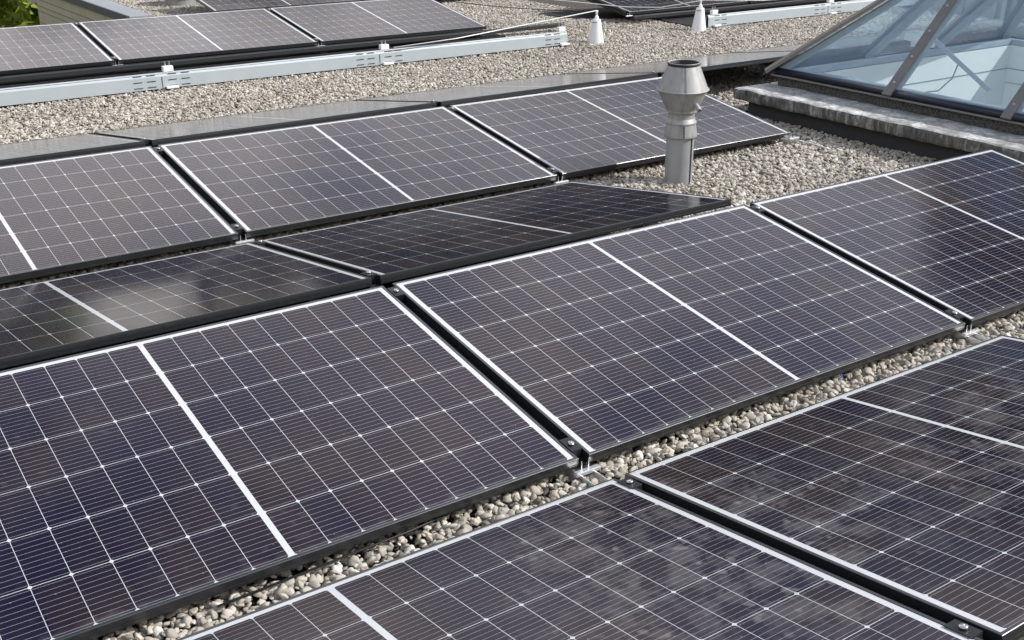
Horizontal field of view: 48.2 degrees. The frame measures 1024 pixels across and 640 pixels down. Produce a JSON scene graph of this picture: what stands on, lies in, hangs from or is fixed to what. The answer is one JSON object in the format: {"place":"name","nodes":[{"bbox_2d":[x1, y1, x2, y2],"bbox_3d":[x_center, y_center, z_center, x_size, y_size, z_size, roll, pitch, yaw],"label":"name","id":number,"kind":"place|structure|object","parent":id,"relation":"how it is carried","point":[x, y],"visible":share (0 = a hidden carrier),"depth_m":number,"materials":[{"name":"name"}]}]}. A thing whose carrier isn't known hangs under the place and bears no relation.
{"place":"outdoors","nodes":[
{"label":"outdoors","id":0,"kind":"place"},
{"bbox_2d":[0,0,1023,143],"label":"gravel","id":1,"kind":"structure","parent":0,"point":[644,37],"depth_m":9.45,"materials":[{"name":"grey gravel"}]},
{"bbox_2d":[0,0,1023,639],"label":"roof","id":2,"kind":"structure","parent":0,"point":[1000,10],"depth_m":5.20,"materials":[{"name":"grey gravel"}]},
{"bbox_2d":[165,0,195,6],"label":"roof vent","id":3,"kind":"object","parent":2,"relation":"on","point":[179,2],"visible":0.65,"depth_m":13.23,"materials":[{"name":"metal"}]},
{"bbox_2d":[195,0,361,11],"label":"solar panel","id":4,"kind":"object","parent":2,"relation":"on","point":[220,5],"visible":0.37,"depth_m":12.30,"materials":[{"name":"black glass"}]},
{"bbox_2d":[0,23,560,88],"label":"support rail","id":5,"kind":"object","parent":2,"relation":"on","point":[73,74],"visible":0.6,"depth_m":9.61,"materials":[{"name":"silver metal"}]},
{"bbox_2d":[73,23,122,65],"bbox_3d":[-3.441,-2.286,9.466,0.085,0.218,1.136,-15,26,-32],"label":"mounting rail","id":6,"kind":"object","parent":5,"relation":"on","point":[114,58],"visible":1,"depth_m":9.34,"materials":[{"name":"metal"}]},
{"bbox_2d":[0,22,114,74],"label":"solar panel","id":7,"kind":"object","parent":6,"relation":"on","point":[34,48],"visible":1,"depth_m":9.17,"materials":[{"name":"black glass"}]},
{"bbox_2d":[77,8,317,63],"bbox_3d":[-2.723,-2.485,9.935,1.722,0.032,1.134,-14,35,-31],"label":"solar panel","id":8,"kind":"object","parent":5,"relation":"on","point":[132,40],"visible":1,"depth_m":9.86,"materials":[{"name":"black glass"}]},
{"bbox_2d":[266,9,323,45],"bbox_3d":[-1.987,-2.659,10.383,0.085,0.218,1.136,-15,26,-32],"label":"mounting rail","id":9,"kind":"object","parent":5,"relation":"on","point":[316,39],"visible":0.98,"depth_m":10.02,"materials":[{"name":"metal"}]},
{"bbox_2d":[269,0,486,44],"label":"solar panel","id":10,"kind":"object","parent":5,"relation":"on","point":[333,23],"visible":0.98,"depth_m":10.77,"materials":[{"name":"black glass"}]},
{"bbox_2d":[0,23,569,108],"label":"deflector beam","id":11,"kind":"structure","parent":2,"relation":"on","point":[168,77],"depth_m":8.93,"materials":[{"name":"white metal"}]},
{"bbox_2d":[0,64,1023,639],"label":"gravel","id":12,"kind":"structure","parent":2,"relation":"on","point":[748,174],"depth_m":4.11,"materials":[{"name":"grey gravel"}]},
{"bbox_2d":[217,504,472,607],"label":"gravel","id":13,"kind":"structure","parent":12,"relation":"on","point":[324,564],"depth_m":2.82,"materials":[{"name":"grey gravel"}]},
{"bbox_2d":[797,140,829,149],"bbox_3d":[1.794,-1.060,6.886,0.025,0.011,0.311,-15,27,-33],"label":"lightning wire","id":14,"kind":"object","parent":12,"relation":"on","point":[813,144],"visible":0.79,"depth_m":6.87,"materials":[{"name":"grey metal"}]},
{"bbox_2d":[88,132,982,638],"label":"mounting rail","id":15,"kind":"object","parent":2,"relation":"on","point":[958,626],"visible":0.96,"depth_m":3.43,"materials":[{"name":"metal"}]},
{"bbox_2d":[0,133,145,165],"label":"solar panel","id":16,"kind":"object","parent":15,"relation":"on","point":[45,149],"visible":1,"depth_m":5.95,"materials":[{"name":"grey glass"}]},
{"bbox_2d":[0,146,238,283],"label":"solar panel","id":17,"kind":"object","parent":15,"relation":"on","point":[60,215],"visible":1,"depth_m":5.13,"materials":[{"name":"black glass"}]},
{"bbox_2d":[0,242,371,368],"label":"solar panel","id":18,"kind":"object","parent":15,"relation":"on","point":[46,319],"visible":1,"depth_m":4.03,"materials":[{"name":"black glass"}]},
{"bbox_2d":[0,285,578,639],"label":"solar panel","id":19,"kind":"object","parent":15,"relation":"on","point":[142,480],"visible":1,"depth_m":3.10,"materials":[{"name":"black glass"}]},
{"bbox_2d":[158,106,556,237],"bbox_3d":[-0.793,-0.817,5.947,1.722,0.031,1.134,-15,35,-32],"label":"solar panel","id":20,"kind":"object","parent":15,"relation":"on","point":[257,183],"visible":0.94,"depth_m":5.85,"materials":[{"name":"black glass"}]},
{"bbox_2d":[258,181,730,283],"bbox_3d":[-0.076,-0.421,4.978,1.722,0.031,1.134,-15,18,-32],"label":"solar panel","id":21,"kind":"object","parent":15,"relation":"on","point":[391,248],"visible":0.86,"depth_m":4.83,"materials":[{"name":"black glass"}]},
{"bbox_2d":[176,478,982,639],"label":"solar panel","id":22,"kind":"object","parent":15,"relation":"on","point":[612,559],"visible":1,"depth_m":2.52,"materials":[{"name":"black glass"}]},
{"bbox_2d":[392,204,964,462],"bbox_3d":[0.606,-0.046,4.074,1.722,0.031,1.134,-15,35,-32],"label":"solar panel","id":23,"kind":"object","parent":15,"relation":"on","point":[597,348],"visible":0.94,"depth_m":3.95,"materials":[{"name":"black glass"}]},
{"bbox_2d":[624,335,1023,639],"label":"solar panel","id":24,"kind":"object","parent":15,"relation":"on","point":[905,487],"visible":0.89,"depth_m":2.94,"materials":[{"name":"black glass"}]},
{"bbox_2d":[588,10,603,43],"bbox_3d":[0.783,-2.716,10.629,0.152,0.305,0.152,-15,26,-32],"label":"conductor holder","id":25,"kind":"object","parent":2,"relation":"on","point":[596,35],"visible":0.9,"depth_m":10.60,"materials":[{"name":"white plastic"}]},
{"bbox_2d":[394,10,596,47],"bbox_3d":[-0.097,-2.557,10.027,2.151,0.156,0.010,-15,26,-32],"label":"lightning wire","id":26,"kind":"object","parent":25,"relation":"attached to","point":[493,31],"visible":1,"depth_m":9.99,"materials":[{"name":"silver metal"}]},
{"bbox_2d":[444,0,590,10],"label":"cable","id":27,"kind":"object","parent":25,"relation":"attached to","point":[521,8],"visible":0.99,"depth_m":11.31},
{"bbox_2d":[356,99,989,343],"bbox_3d":[0.344,-0.758,5.869,0.085,0.266,5.100,-15,26,-32],"label":"mounting rail","id":28,"kind":"object","parent":2,"relation":"on","point":[964,333],"visible":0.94,"depth_m":4.17,"materials":[{"name":"metal"}]},
{"bbox_2d":[96,100,435,145],"bbox_3d":[-1.483,-1.201,6.873,1.722,0.031,1.134,-15,18,-32],"label":"solar panel","id":29,"kind":"object","parent":28,"relation":"on","point":[167,133],"visible":0.82,"depth_m":6.68,"materials":[{"name":"grey glass"}]},
{"bbox_2d":[449,77,789,178],"bbox_3d":[0.654,-1.193,6.873,1.722,0.031,1.134,-15,35,-32],"label":"solar panel","id":30,"kind":"object","parent":28,"relation":"on","point":[570,133],"visible":0.72,"depth_m":6.76,"materials":[{"name":"black glass"}]},
{"bbox_2d":[750,149,1023,327],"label":"solar panel","id":31,"kind":"object","parent":28,"relation":"on","point":[945,234],"visible":0.85,"depth_m":4.86,"materials":[{"name":"black glass"}]},
{"bbox_2d":[563,71,798,146],"bbox_3d":[1.027,-1.552,7.820,0.085,0.266,2.410,-15,26,-32],"label":"mounting rail","id":32,"kind":"object","parent":2,"relation":"on","point":[786,140],"visible":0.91,"depth_m":6.97,"materials":[{"name":"metal"}]},
{"bbox_2d":[362,73,657,106],"bbox_3d":[-0.036,-1.577,7.800,1.722,0.031,1.134,-15,18,-32],"label":"solar panel","id":33,"kind":"object","parent":32,"relation":"attached to","point":[490,91],"visible":0.82,"depth_m":7.62,"materials":[{"name":"grey glass"}]},
{"bbox_2d":[569,50,831,76],"bbox_3d":[1.412,-1.953,8.726,1.722,0.031,1.134,-15,18,-32],"label":"solar panel","id":34,"kind":"object","parent":32,"relation":"on","point":[718,61],"visible":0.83,"depth_m":8.60,"materials":[{"name":"grey glass"}]},
{"bbox_2d":[656,59,708,187],"bbox_3d":[0.888,-1.021,6.032,0.275,0.674,0.275,10,24,22],"label":"vent pipe","id":35,"kind":"object","parent":2,"relation":"on","point":[682,88],"visible":0.99,"depth_m":5.95,"materials":[{"name":"metal"}]},
{"bbox_2d":[538,0,850,26],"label":"support rail","id":36,"kind":"object","parent":2,"relation":"on","point":[684,17],"visible":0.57,"depth_m":12.51,"materials":[{"name":"black metal"}]},
{"bbox_2d":[587,0,632,16],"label":"mounting rail","id":37,"kind":"object","parent":36,"relation":"attached to","point":[623,12],"visible":1,"depth_m":11.96,"materials":[{"name":"metal"}]},
{"bbox_2d":[594,0,747,14],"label":"solar panel","id":38,"kind":"object","parent":37,"relation":"on","point":[644,3],"visible":0.86,"depth_m":12.22,"materials":[{"name":"black glass"}]},
{"bbox_2d":[748,0,777,2],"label":"solar panel","id":39,"kind":"object","parent":36,"relation":"on","point":[760,1],"visible":0.5,"depth_m":12.84,"materials":[{"name":"black glass"}]},
{"bbox_2d":[691,0,705,31],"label":"conductor holder","id":40,"kind":"object","parent":2,"relation":"on","point":[699,24],"visible":0.9,"depth_m":11.36,"materials":[{"name":"white plastic"}]},
{"bbox_2d":[702,0,766,0],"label":"lightning wire","id":41,"kind":"object","parent":40,"relation":"attached to","point":[734,0],"visible":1,"depth_m":11.61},
{"bbox_2d":[706,0,933,28],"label":"deflector beam","id":42,"kind":"structure","parent":2,"relation":"on","point":[715,19],"depth_m":12.17,"materials":[{"name":"white metal"}]},
{"bbox_2d":[730,31,972,52],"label":"solar panel","id":43,"kind":"object","parent":2,"relation":"on","point":[851,44],"visible":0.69,"depth_m":9.51,"materials":[{"name":"grey glass"}]},
{"bbox_2d":[733,0,1023,161],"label":"skylight","id":44,"kind":"object","parent":2,"relation":"on","point":[871,93],"visible":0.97,"depth_m":7.39,"materials":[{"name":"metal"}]},
{"bbox_2d":[904,30,990,92],"bbox_3d":[2.871,-1.791,7.949,0.864,0.425,0.273,5,23,12],"label":"window opener","id":45,"kind":"object","parent":44,"relation":"attached to","point":[913,36],"depth_m":7.80,"materials":[{"name":"grey metal"}]},
{"bbox_2d":[557,0,699,7],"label":"lightning wire","id":46,"kind":"object","parent":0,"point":[629,7],"visible":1,"depth_m":11.90,"materials":[{"name":"grey metal"}]},
{"label":"ground","id":47,"kind":"structure","parent":0,"visible":0},
{"bbox_2d":[0,0,39,27],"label":"tree","id":48,"kind":"object","parent":47,"relation":"on","point":[15,13],"visible":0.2,"depth_m":16.50,"materials":[{"name":"green plant"}]},
{"bbox_2d":[36,0,151,35],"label":"parapet wall","id":49,"kind":"structure","parent":47,"relation":"on","point":[86,10],"depth_m":12.03,"materials":[{"name":"stone"}]}
]}

